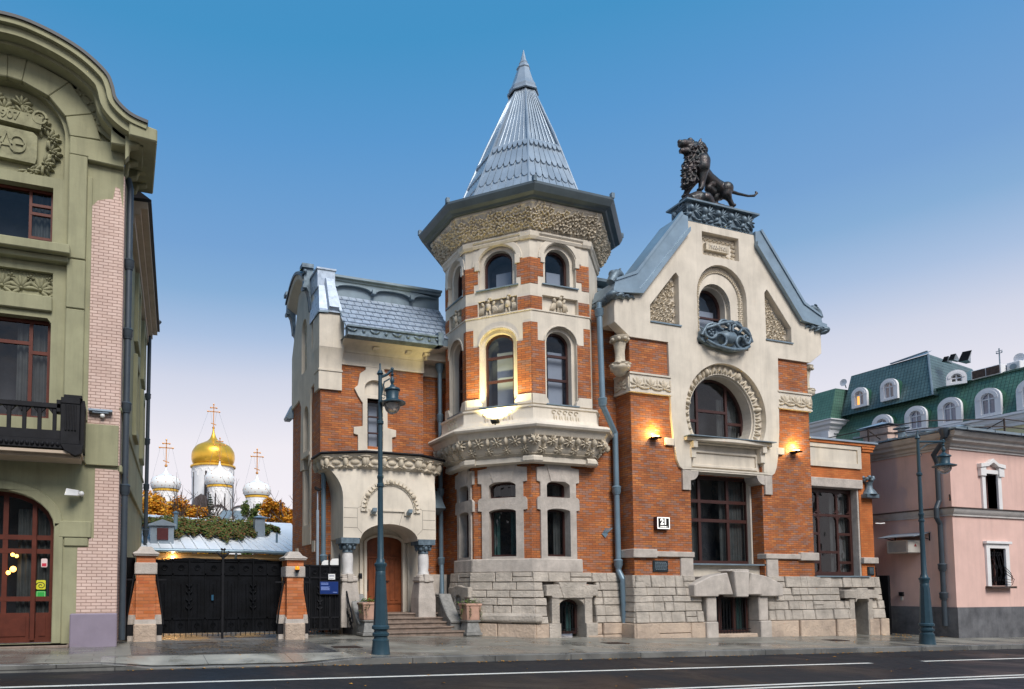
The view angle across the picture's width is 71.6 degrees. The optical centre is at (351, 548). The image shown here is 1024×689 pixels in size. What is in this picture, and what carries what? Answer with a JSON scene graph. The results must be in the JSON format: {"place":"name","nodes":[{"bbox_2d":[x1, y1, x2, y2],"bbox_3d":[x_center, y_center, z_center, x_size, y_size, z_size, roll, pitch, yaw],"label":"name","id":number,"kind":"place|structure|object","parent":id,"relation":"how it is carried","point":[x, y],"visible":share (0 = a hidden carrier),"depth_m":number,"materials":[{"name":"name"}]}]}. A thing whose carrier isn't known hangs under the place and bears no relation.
{"place":"outdoors","nodes":[
{"label":"outdoors","id":0,"kind":"place"},
{"bbox_2d":[130,659,332,665],"bbox_3d":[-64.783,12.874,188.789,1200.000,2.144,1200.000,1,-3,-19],"label":"ground","id":1,"kind":"structure","parent":0,"point":[227,664],"depth_m":18.08,"materials":[{"name":"grey concrete"}]},
{"bbox_2d":[0,10,161,648],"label":"green building","id":2,"kind":"structure","parent":1,"relation":"on","point":[80,322],"depth_m":17.55,"materials":[{"name":"green paint"}]},
{"bbox_2d":[0,316,50,417],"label":"window","id":3,"kind":"structure","parent":2,"relation":"in","point":[24,343],"depth_m":17.63,"materials":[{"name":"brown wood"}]},
{"bbox_2d":[0,183,52,241],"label":"window","id":4,"kind":"structure","parent":2,"relation":"in","point":[24,212],"depth_m":17.90,"materials":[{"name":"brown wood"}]},
{"bbox_2d":[0,491,53,642],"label":"street door","id":5,"kind":"structure","parent":2,"relation":"in","point":[26,527],"depth_m":17.31,"materials":[{"name":"brown wood"}]},
{"bbox_2d":[36,580,45,588],"bbox_3d":[-7.849,0.916,17.302,0.234,0.236,0.022,1,-3,-19],"label":"sticker","id":6,"kind":"object","parent":2,"relation":"attached to","point":[40,584],"visible":1,"depth_m":17.30,"materials":[{"name":"yellow paper"}]},
{"bbox_2d":[36,591,45,595],"bbox_3d":[-7.838,1.170,17.295,0.227,0.200,0.013,1,-3,-19],"label":"sticker","id":7,"kind":"object","parent":2,"relation":"attached to","point":[40,593],"visible":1,"depth_m":17.30,"materials":[{"name":"green paper"}]},
{"bbox_2d":[41,559,46,566],"bbox_3d":[-7.783,0.365,17.361,0.145,0.218,0.013,1,-3,-19],"label":"sticker","id":8,"kind":"object","parent":2,"relation":"attached to","point":[43,562],"visible":1,"depth_m":17.36,"materials":[{"name":"white paper"}]},
{"bbox_2d":[64,488,83,496],"bbox_3d":[-6.936,-1.394,17.135,0.204,0.193,0.595,-2,-4,35],"label":"security camera","id":9,"kind":"object","parent":2,"relation":"attached to","point":[72,492],"visible":1,"depth_m":17.03,"materials":[{"name":"white plastic"}]},
{"bbox_2d":[88,408,111,417],"bbox_3d":[-6.442,-3.450,17.587,0.580,0.215,0.220,1,-3,-19],"label":"security camera","id":10,"kind":"object","parent":2,"relation":"attached to","point":[102,412],"visible":1,"depth_m":17.52,"materials":[{"name":"white metal"}]},
{"bbox_2d":[150,404,272,554],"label":"church","id":11,"kind":"structure","parent":1,"relation":"on","point":[213,458],"depth_m":121.96,"materials":[{"name":"white paint"}]},
{"bbox_2d":[101,652,355,664],"bbox_3d":[-2.672,2.468,15.405,5.560,0.170,1.000,1,-3,-19],"label":"driveway apron","id":12,"kind":"object","parent":1,"relation":"on","point":[219,659],"visible":1,"depth_m":15.32,"materials":[{"name":"grey concrete"}]},
{"bbox_2d":[129,631,337,655],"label":"driveway setts","id":13,"kind":"structure","parent":1,"relation":"on","point":[248,643],"depth_m":17.82,"materials":[{"name":"grey stone"}]},
{"bbox_2d":[178,642,216,643],"bbox_3d":[-4.134,2.531,18.288,1.100,0.030,0.200,1,-3,-19],"label":"manhole cover","id":14,"kind":"object","parent":13,"relation":"on","point":[197,643],"visible":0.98,"depth_m":18.21,"materials":[{"name":"metal"}]},
{"bbox_2d":[155,548,281,638],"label":"iron gate","id":15,"kind":"structure","parent":13,"relation":"on","point":[207,596],"depth_m":20.07,"materials":[{"name":"black metal"}]},
{"bbox_2d":[0,643,1023,672],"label":"kerb","id":16,"kind":"structure","parent":1,"relation":"on","point":[53,667],"depth_m":16.95,"materials":[{"name":"concrete"}]},
{"bbox_2d":[284,50,889,637],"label":"brick mansion","id":17,"kind":"structure","parent":1,"relation":"on","point":[692,336],"depth_m":24.26,"materials":[{"name":"orange brick"}]},
{"bbox_2d":[367,400,377,446],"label":"window","id":18,"kind":"structure","parent":17,"relation":"in","point":[372,406],"depth_m":25.28,"materials":[{"name":"grey glass"}]},
{"bbox_2d":[371,508,376,513],"bbox_3d":[0.747,-1.255,23.060,0.160,0.200,0.260,1,-3,-19],"label":"porch spotlight","id":19,"kind":"object","parent":17,"relation":"attached to","point":[373,510],"visible":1,"depth_m":22.96,"materials":[{"name":"grey metal"}]},
{"bbox_2d":[367,537,401,611],"bbox_3d":[1.146,1.000,24.731,1.440,2.850,0.135,1,-3,-19],"label":"front door","id":20,"kind":"structure","parent":17,"relation":"in","point":[392,547],"depth_m":24.81,"materials":[{"name":"red wood"}]},
{"bbox_2d":[406,509,412,515],"bbox_3d":[1.976,-1.230,23.480,0.160,0.200,0.260,1,-3,-19],"label":"porch spotlight","id":21,"kind":"object","parent":17,"relation":"attached to","point":[409,512],"visible":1,"depth_m":23.39,"materials":[{"name":"grey metal"}]},
{"bbox_2d":[458,274,461,297],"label":"window","id":22,"kind":"structure","parent":17,"relation":"in","point":[460,278],"depth_m":25.19,"materials":[{"name":"black glass"}]},
{"bbox_2d":[459,348,462,411],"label":"window","id":23,"kind":"structure","parent":17,"relation":"in","point":[460,355],"depth_m":25.00,"materials":[{"name":"black glass"}]},
{"bbox_2d":[467,514,468,557],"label":"window","id":24,"kind":"structure","parent":17,"relation":"in","point":[468,514],"depth_m":24.69,"materials":[{"name":"black glass"}]},
{"bbox_2d":[490,419,499,424],"bbox_3d":[4.775,-4.170,22.792,0.260,0.210,0.220,-2,-4,26],"label":"floodlight","id":25,"kind":"object","parent":17,"relation":"on","point":[495,421],"visible":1,"depth_m":22.76,"materials":[{"name":"black metal"}]},
{"bbox_2d":[485,253,512,288],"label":"window","id":26,"kind":"structure","parent":17,"relation":"in","point":[498,269],"depth_m":24.18,"materials":[{"name":"blue glass"}]},
{"bbox_2d":[486,335,513,406],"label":"window","id":27,"kind":"structure","parent":17,"relation":"in","point":[499,349],"depth_m":23.86,"materials":[{"name":"glass"}]},
{"bbox_2d":[491,510,515,556],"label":"window","id":28,"kind":"structure","parent":17,"relation":"in","point":[503,522],"depth_m":23.86,"materials":[{"name":"black glass"}]},
{"bbox_2d":[491,483,515,497],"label":"window","id":29,"kind":"structure","parent":17,"relation":"in","point":[501,490],"depth_m":23.91,"materials":[{"name":"grey glass"}]},
{"bbox_2d":[545,252,565,285],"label":"window","id":30,"kind":"structure","parent":17,"relation":"in","point":[555,266],"depth_m":24.06,"materials":[{"name":"blue glass"}]},
{"bbox_2d":[547,482,563,497],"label":"window","id":31,"kind":"structure","parent":17,"relation":"in","point":[553,489],"depth_m":23.82,"materials":[{"name":"black glass"}]},
{"bbox_2d":[547,510,564,556],"bbox_3d":[6.788,-0.511,23.802,0.920,1.600,0.750,1,-3,-19],"label":"window","id":32,"kind":"structure","parent":17,"relation":"in","point":[555,518],"depth_m":23.74,"materials":[{"name":"black glass"}]},
{"bbox_2d":[546,334,568,404],"bbox_3d":[6.896,-6.091,23.917,1.000,2.585,0.750,1,-3,-19],"label":"window","id":33,"kind":"structure","parent":17,"relation":"in","point":[556,345],"depth_m":23.80,"materials":[{"name":"grey glass"}]},
{"bbox_2d":[560,599,576,633],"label":"window","id":34,"kind":"structure","parent":17,"relation":"in","point":[562,608],"depth_m":23.53,"materials":[{"name":"black glass"}]},
{"bbox_2d":[650,434,661,439],"bbox_3d":[10.515,-3.859,23.669,0.300,0.170,0.280,1,-3,-19],"label":"wall lamp","id":35,"kind":"object","parent":17,"relation":"attached to","point":[655,437],"visible":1,"depth_m":23.62,"materials":[{"name":"black metal"}]},
{"bbox_2d":[653,561,667,571],"bbox_3d":[10.637,0.614,23.596,0.650,0.390,0.051,1,-3,-19],"label":"bronze plaque","id":36,"kind":"object","parent":17,"relation":"attached to","point":[660,566],"visible":1,"depth_m":23.57,"materials":[{"name":"grey metal"}]},
{"bbox_2d":[654,517,669,529],"bbox_3d":[10.704,-0.871,23.640,0.570,0.440,0.173,1,-3,-19],"label":"house number sign","id":37,"kind":"object","parent":17,"relation":"attached to","point":[661,523],"visible":1,"depth_m":23.56,"materials":[{"name":"white metal"}]},
{"bbox_2d":[699,291,719,329],"bbox_3d":[13.103,-8.557,25.924,1.400,2.170,0.750,1,-3,-19],"label":"window","id":38,"kind":"structure","parent":17,"relation":"in","point":[713,315],"depth_m":25.85,"materials":[{"name":"glass"}]},
{"bbox_2d":[689,380,742,437],"bbox_3d":[13.295,-5.084,25.874,3.000,2.430,0.750,1,-3,-19],"label":"window","id":39,"kind":"structure","parent":17,"relation":"in","point":[714,410],"depth_m":26.03,"materials":[{"name":"grey glass"}]},
{"bbox_2d":[677,137,757,207],"bbox_3d":[13.895,-13.919,25.917,3.856,2.716,0.954,1,-3,-19],"label":"lion statue","id":40,"kind":"object","parent":17,"relation":"on","point":[695,167],"visible":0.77,"depth_m":25.34,"materials":[{"name":"brown metal"}]},
{"bbox_2d":[691,476,748,563],"bbox_3d":[13.269,-1.020,25.652,3.360,3.250,0.750,1,-3,-19],"label":"window","id":41,"kind":"structure","parent":17,"relation":"in","point":[718,523],"depth_m":25.81,"materials":[{"name":"black glass"}]},
{"bbox_2d":[716,595,748,632],"bbox_3d":[13.424,2.377,25.065,1.960,1.380,0.750,1,-3,-19],"label":"window","id":42,"kind":"structure","parent":17,"relation":"in","point":[740,601],"depth_m":25.10,"materials":[{"name":"black glass"}]},
{"bbox_2d":[791,449,802,453],"bbox_3d":[16.749,-3.676,25.797,0.300,0.170,0.280,1,-3,-19],"label":"wall lamp","id":43,"kind":"object","parent":17,"relation":"attached to","point":[795,451],"visible":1,"depth_m":25.78,"materials":[{"name":"black metal"}]},
{"bbox_2d":[812,488,853,574],"bbox_3d":[18.563,-0.625,27.212,2.640,3.380,0.750,1,-3,-19],"label":"window","id":44,"kind":"structure","parent":17,"relation":"in","point":[833,542],"depth_m":27.29,"materials":[{"name":"grey glass"}]},
{"bbox_2d":[867,567,874,574],"bbox_3d":[20.515,0.890,27.073,0.360,0.340,0.051,1,-3,-19],"label":"bronze plaque","id":45,"kind":"object","parent":17,"relation":"attached to","point":[870,570],"visible":1,"depth_m":27.04,"materials":[{"name":"grey metal"}]},
{"bbox_2d":[809,351,1023,440],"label":"green roofed block","id":46,"kind":"structure","parent":1,"relation":"on","point":[928,386],"depth_m":41.66,"materials":[{"name":"metal"}]},
{"bbox_2d":[840,379,846,387],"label":"satellite dish","id":47,"kind":"object","parent":46,"relation":"attached to","point":[843,382],"visible":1,"depth_m":45.98,"materials":[{"name":"white paint"}]},
{"bbox_2d":[942,356,951,363],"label":"vent duct","id":48,"kind":"object","parent":46,"relation":"on","point":[945,359],"visible":0.89,"depth_m":41.11,"materials":[{"name":"grey metal"}]},
{"bbox_2d":[948,354,958,361],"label":"vent duct","id":49,"kind":"object","parent":46,"relation":"on","point":[954,357],"visible":0.94,"depth_m":40.81,"materials":[{"name":"grey metal"}]},
{"bbox_2d":[958,350,971,363],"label":"vent duct","id":50,"kind":"object","parent":46,"relation":"on","point":[965,357],"visible":1,"depth_m":40.18,"materials":[{"name":"black metal"}]},
{"bbox_2d":[971,364,1006,379],"bbox_3d":[35.930,-9.881,38.566,0.840,0.530,1.400,1,-3,-19],"label":"roof condenser","id":51,"kind":"object","parent":46,"relation":"on","point":[988,371],"visible":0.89,"depth_m":38.29,"materials":[{"name":"white paint"}]},
{"bbox_2d":[996,348,1002,363],"bbox_3d":[36.251,-10.411,38.336,0.080,1.600,0.309,1,-3,-19],"label":"roof mast","id":52,"kind":"object","parent":46,"relation":"on","point":[999,350],"visible":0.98,"depth_m":38.34,"materials":[{"name":"grey metal"}]},
{"bbox_2d":[1007,360,1023,370],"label":"roof unit","id":53,"kind":"structure","parent":46,"relation":"on","point":[1015,364],"depth_m":37.50,"materials":[{"name":"white paint"}]},
{"bbox_2d":[1013,353,1023,360],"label":"satellite dish","id":54,"kind":"object","parent":46,"relation":"on","point":[1018,356],"visible":0.67,"depth_m":38.06,"materials":[{"name":"white paint"}]},
{"bbox_2d":[266,488,291,522],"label":"bare tree","id":55,"kind":"object","parent":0,"point":[280,507],"visible":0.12,"depth_m":50.08,"materials":[{"name":"brown plant"}]},
{"bbox_2d":[279,508,292,523],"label":"autumn tree","id":56,"kind":"object","parent":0,"point":[287,514],"visible":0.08,"depth_m":49.49,"materials":[{"name":"orange plant"}]},
{"bbox_2d":[0,649,1023,688],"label":"road","id":57,"kind":"structure","parent":0,"point":[899,665],"depth_m":14.14,"materials":[{"name":"grey asphalt"}]},
{"bbox_2d":[0,658,1023,688],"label":"road markings","id":58,"kind":"object","parent":57,"relation":"on","point":[619,670],"visible":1,"depth_m":13.52,"materials":[{"name":"white paint"}]},
{"bbox_2d":[132,634,974,687],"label":"fallen leaves","id":59,"kind":"object","parent":57,"relation":"on","point":[603,658],"visible":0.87,"depth_m":17.74,"materials":[{"name":"yellow plant"}]},
{"bbox_2d":[0,630,1023,665],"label":"pavement","id":60,"kind":"structure","parent":0,"point":[434,645],"depth_m":20.11,"materials":[{"name":"grey concrete"}]},
{"bbox_2d":[69,613,116,646],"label":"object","id":61,"kind":"object","parent":60,"relation":"on","point":[92,629],"visible":0.9,"depth_m":16.94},
{"bbox_2d":[125,557,134,639],"bbox_3d":[-6.305,1.395,19.154,0.470,2.380,0.080,1,-3,-19],"label":"fence panel","id":62,"kind":"object","parent":60,"relation":"on","point":[130,565],"visible":0.19,"depth_m":19.20,"materials":[{"name":"black metal"}]},
{"bbox_2d":[126,546,165,641],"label":"gate pillar","id":63,"kind":"structure","parent":60,"relation":"on","point":[145,621],"depth_m":18.59,"materials":[{"name":"brick"}]},
{"bbox_2d":[142,496,176,552],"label":"autumn tree","id":64,"kind":"object","parent":60,"relation":"on","point":[156,506],"visible":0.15,"depth_m":43.56,"materials":[{"name":"orange plant"}]},
{"bbox_2d":[142,490,191,553],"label":"autumn tree","id":65,"kind":"object","parent":60,"relation":"on","point":[169,508],"visible":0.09,"depth_m":47.38,"materials":[{"name":"orange plant"}]},
{"bbox_2d":[179,501,207,553],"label":"autumn tree","id":66,"kind":"object","parent":60,"relation":"on","point":[191,512],"visible":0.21,"depth_m":48.46,"materials":[{"name":"orange plant"}]},
{"bbox_2d":[154,472,235,553],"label":"bare tree","id":67,"kind":"object","parent":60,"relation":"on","point":[175,505],"visible":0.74,"depth_m":47.13,"materials":[{"name":"brown plant"}]},
{"bbox_2d":[204,494,213,553],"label":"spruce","id":68,"kind":"object","parent":60,"relation":"on","point":[208,512],"visible":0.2,"depth_m":49.57,"materials":[{"name":"green plant"}]},
{"bbox_2d":[141,511,291,579],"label":"outbuilding","id":69,"kind":"structure","parent":60,"relation":"on","point":[162,538],"depth_m":30.90,"materials":[{"name":"metal"}]},
{"bbox_2d":[142,514,281,541],"bbox_3d":[-6.801,-0.963,32.493,7.048,1.559,3.542,1,-3,-19],"label":"roof creeper","id":70,"kind":"object","parent":69,"relation":"on","point":[224,528],"visible":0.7,"depth_m":32.62,"materials":[{"name":"green plant"}]},
{"bbox_2d":[192,477,252,553],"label":"bare tree","id":71,"kind":"object","parent":60,"relation":"on","point":[218,513],"visible":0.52,"depth_m":49.21,"materials":[{"name":"brown plant"}]},
{"bbox_2d":[241,515,258,554],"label":"leafy bush","id":72,"kind":"object","parent":60,"relation":"on","point":[249,517],"visible":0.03,"depth_m":47.21,"materials":[{"name":"green plant"}]},
{"bbox_2d":[240,500,261,519],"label":"leafy tree","id":73,"kind":"object","parent":60,"relation":"on","point":[245,510],"visible":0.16,"depth_m":54.38,"materials":[{"name":"green plant"}]},
{"bbox_2d":[255,496,291,554],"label":"autumn tree","id":74,"kind":"object","parent":60,"relation":"on","point":[268,503],"visible":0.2,"depth_m":50.52,"materials":[{"name":"orange plant"}]},
{"bbox_2d":[275,552,311,639],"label":"gate pillar","id":75,"kind":"structure","parent":60,"relation":"on","point":[292,619],"depth_m":20.14,"materials":[{"name":"brick"}]},
{"bbox_2d":[316,491,318,632],"bbox_3d":[-1.179,0.487,23.644,0.080,4.950,0.080,1,-3,-19],"label":"steel post","id":76,"kind":"object","parent":60,"relation":"on","point":[317,538],"visible":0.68,"depth_m":23.66,"materials":[{"name":"grey metal"}]},
{"bbox_2d":[303,553,340,633],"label":"wicket gate","id":77,"kind":"structure","parent":60,"relation":"on","point":[324,611],"depth_m":22.44,"materials":[{"name":"black metal"}]},
{"bbox_2d":[319,581,338,594],"bbox_3d":[-0.740,1.286,22.468,0.680,0.460,0.058,1,-3,-19],"label":"notice board","id":78,"kind":"object","parent":77,"relation":"attached to","point":[328,587],"visible":1,"depth_m":22.44,"materials":[{"name":"blue metal"}]},
{"bbox_2d":[328,574,334,578],"bbox_3d":[-0.652,0.928,22.527,0.230,0.180,0.023,1,-3,-19],"label":"paper notice","id":79,"kind":"object","parent":77,"relation":"attached to","point":[331,576],"visible":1,"depth_m":22.52,"materials":[{"name":"white paper"}]},
{"bbox_2d":[331,645,362,647],"bbox_3d":[-0.148,2.598,18.063,0.760,0.030,0.520,1,-3,-19],"label":"manhole cover","id":80,"kind":"object","parent":60,"relation":"on","point":[354,646],"visible":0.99,"depth_m":18.00,"materials":[{"name":"metal"}]},
{"bbox_2d":[355,596,373,635],"bbox_3d":[0.528,2.161,22.034,0.917,1.262,0.947,0,-3,-6],"label":"potted plant","id":81,"kind":"object","parent":60,"relation":"on","point":[366,612],"visible":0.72,"depth_m":21.79,"materials":[{"name":"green plant"}]},
{"bbox_2d":[371,363,405,654],"bbox_3d":[0.916,-1.020,16.738,0.850,7.150,0.660,1,-3,-19],"label":"street lamp","id":82,"kind":"object","parent":60,"relation":"on","point":[392,403],"visible":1,"depth_m":16.65,"materials":[{"name":"teal metal"}]},
{"bbox_2d":[458,599,483,635],"bbox_3d":[3.958,2.288,23.038,0.897,1.244,0.900,3,-4,-41],"label":"potted plant","id":83,"kind":"object","parent":60,"relation":"on","point":[470,612],"visible":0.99,"depth_m":22.85,"materials":[{"name":"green plant"}]},
{"bbox_2d":[600,642,629,643],"bbox_3d":[7.958,2.870,20.774,0.720,0.030,0.520,1,-3,-19],"label":"manhole cover","id":84,"kind":"object","parent":60,"relation":"on","point":[614,643],"visible":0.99,"depth_m":20.64,"materials":[{"name":"metal"}]},
{"bbox_2d":[825,639,849,640],"bbox_3d":[16.616,3.156,23.568,0.720,0.030,0.520,1,-3,-19],"label":"manhole cover","id":85,"kind":"object","parent":60,"relation":"on","point":[836,640],"visible":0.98,"depth_m":23.39,"materials":[{"name":"metal"}]},
{"bbox_2d":[877,575,891,633],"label":"alley gate","id":86,"kind":"structure","parent":60,"relation":"on","point":[885,587],"depth_m":27.27,"materials":[{"name":"black metal"}]},
{"bbox_2d":[828,418,1023,637],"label":"pink house","id":87,"kind":"structure","parent":60,"relation":"on","point":[973,505],"depth_m":26.91,"materials":[{"name":"paint"}]},
{"bbox_2d":[898,592,903,599],"bbox_3d":[22.248,1.930,27.741,0.090,0.340,0.160,1,-3,-19],"label":"wall intercom","id":88,"kind":"object","parent":87,"relation":"attached to","point":[901,594],"depth_m":27.73,"materials":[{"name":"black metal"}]},
{"bbox_2d":[887,540,919,553],"bbox_3d":[22.021,-0.059,27.297,0.840,0.500,0.808,1,-3,-19],"label":"air conditioner","id":89,"kind":"object","parent":87,"relation":"attached to","point":[903,547],"visible":0.96,"depth_m":26.99,"materials":[{"name":"beige metal"}]},
{"bbox_2d":[877,532,930,540],"bbox_3d":[21.972,-0.455,27.281,1.002,0.350,1.350,1,-3,-19],"label":"sheet canopy","id":90,"kind":"object","parent":87,"relation":"attached to","point":[894,536],"visible":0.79,"depth_m":27.20,"materials":[{"name":"grey metal"}]},
{"bbox_2d":[990,549,1014,585],"bbox_3d":[25.129,0.751,27.188,0.954,1.454,1.379,1,-3,-19],"label":"window","id":91,"kind":"structure","parent":87,"relation":"in","point":[993,567],"depth_m":26.93,"materials":[{"name":"black glass"}]},
{"bbox_2d":[914,430,956,644],"bbox_3d":[19.568,-0.401,22.917,1.559,7.150,0.654,1,-3,-11],"label":"street lamp","id":92,"kind":"object","parent":60,"relation":"on","point":[944,465],"visible":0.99,"depth_m":22.77,"materials":[{"name":"metal"}]},
{"bbox_2d":[0,0,1023,556],"label":"sky","id":93,"kind":"structure","parent":0,"point":[880,143],"materials":[{"name":"blue"}]}
]}

